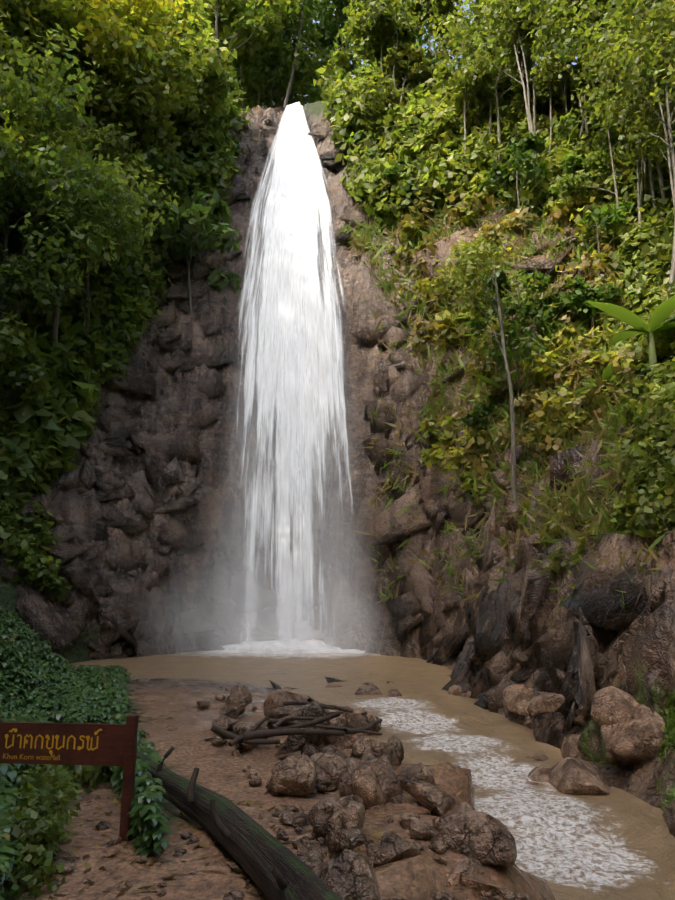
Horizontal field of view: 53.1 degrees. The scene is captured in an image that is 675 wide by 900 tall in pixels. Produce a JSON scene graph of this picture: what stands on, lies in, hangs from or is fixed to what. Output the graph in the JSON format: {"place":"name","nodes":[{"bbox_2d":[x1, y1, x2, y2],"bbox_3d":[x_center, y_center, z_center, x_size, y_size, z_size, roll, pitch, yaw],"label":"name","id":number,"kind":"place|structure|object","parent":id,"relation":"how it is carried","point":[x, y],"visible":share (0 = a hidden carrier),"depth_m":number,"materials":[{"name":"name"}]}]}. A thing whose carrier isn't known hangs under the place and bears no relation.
{"place":"outdoors","nodes":[
{"label":"outdoors","id":0,"kind":"place"},
{"bbox_2d":[135,570,332,657],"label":"water mist","id":1,"kind":"structure","parent":0,"point":[229,635],"depth_m":34.08,"materials":[{"name":"grey liquid"}]},
{"bbox_2d":[146,486,385,653],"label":"water mist","id":2,"kind":"structure","parent":0,"point":[232,596],"depth_m":35.83,"materials":[{"name":"grey liquid"}]},
{"bbox_2d":[179,605,373,653],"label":"water mist","id":3,"kind":"structure","parent":0,"point":[278,634],"depth_m":35.10,"materials":[{"name":"grey liquid"}]},
{"bbox_2d":[196,102,380,654],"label":"waterfall water","id":4,"kind":"structure","parent":0,"point":[291,286],"depth_m":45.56,"materials":[{"name":"white liquid"}]},
{"bbox_2d":[254,584,389,657],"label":"water mist","id":5,"kind":"structure","parent":0,"point":[330,620],"depth_m":33.36,"materials":[{"name":"grey liquid"}]},
{"bbox_2d":[0,82,674,899],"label":"gorge terrain","id":6,"kind":"structure","parent":0,"point":[170,712],"depth_m":35.59,"materials":[{"name":"brown stone"}]},
{"bbox_2d":[0,714,138,840],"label":"sign","id":7,"kind":"object","parent":6,"relation":"on","point":[69,744],"visible":1,"depth_m":7.17,"materials":[{"name":"brown wood"}]},
{"bbox_2d":[0,606,169,899],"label":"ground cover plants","id":8,"kind":"object","parent":6,"relation":"on","point":[68,694],"visible":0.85,"depth_m":13.30,"materials":[{"name":"green plant"}]},
{"bbox_2d":[136,749,341,899],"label":"fallen log","id":9,"kind":"object","parent":6,"relation":"on","point":[255,850],"visible":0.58,"depth_m":5.98,"materials":[{"name":"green wood"}]},
{"bbox_2d":[155,746,287,888],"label":"branch stubs","id":10,"kind":"object","parent":9,"relation":"on","point":[281,882],"visible":0.94,"depth_m":6.24,"materials":[{"name":"brown wood"}]},
{"bbox_2d":[0,105,674,836],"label":"cliff rock","id":11,"kind":"object","parent":6,"relation":"on","point":[538,647],"visible":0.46,"depth_m":34.24,"materials":[{"name":"brown stone"}]},
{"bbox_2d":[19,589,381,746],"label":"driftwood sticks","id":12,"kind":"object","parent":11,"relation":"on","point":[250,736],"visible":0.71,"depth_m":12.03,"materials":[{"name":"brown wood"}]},
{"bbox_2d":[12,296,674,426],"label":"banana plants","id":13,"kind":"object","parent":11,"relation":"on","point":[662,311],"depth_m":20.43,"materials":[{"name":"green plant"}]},
{"bbox_2d":[0,0,674,899],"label":"forest foliage","id":14,"kind":"object","parent":6,"relation":"on","point":[410,164],"visible":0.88,"depth_m":38.72,"materials":[{"name":"green plant"}]},
{"bbox_2d":[0,0,674,503],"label":"tree trunks","id":15,"kind":"object","parent":6,"relation":"on","point":[494,280],"visible":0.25,"depth_m":37.52,"materials":[{"name":"brown plant"}]},
{"bbox_2d":[11,683,665,899],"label":"stream rocks","id":16,"kind":"object","parent":6,"relation":"on","point":[632,730],"visible":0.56,"depth_m":10.15,"materials":[{"name":"brown stone"}]},
{"bbox_2d":[212,681,626,899],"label":"rocks","id":17,"kind":"object","parent":6,"relation":"on","point":[347,873],"visible":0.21,"depth_m":8.80,"materials":[{"name":"brown stone"}]},
{"bbox_2d":[71,651,674,899],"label":"pool water","id":18,"kind":"structure","parent":0,"point":[616,844],"depth_m":14.19,"materials":[{"name":"brown liquid"}]},
{"bbox_2d":[208,639,364,653],"bbox_3d":[-3.075,11.214,36.321,12.093,2.007,3.660,0,-12,2],"label":"splash foam","id":19,"kind":"object","parent":18,"relation":"on","point":[286,648],"depth_m":35.78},
{"bbox_2d":[285,0,576,105],"label":"sky","id":20,"kind":"structure","parent":0,"point":[467,8],"materials":[{"name":"white"}]}
]}

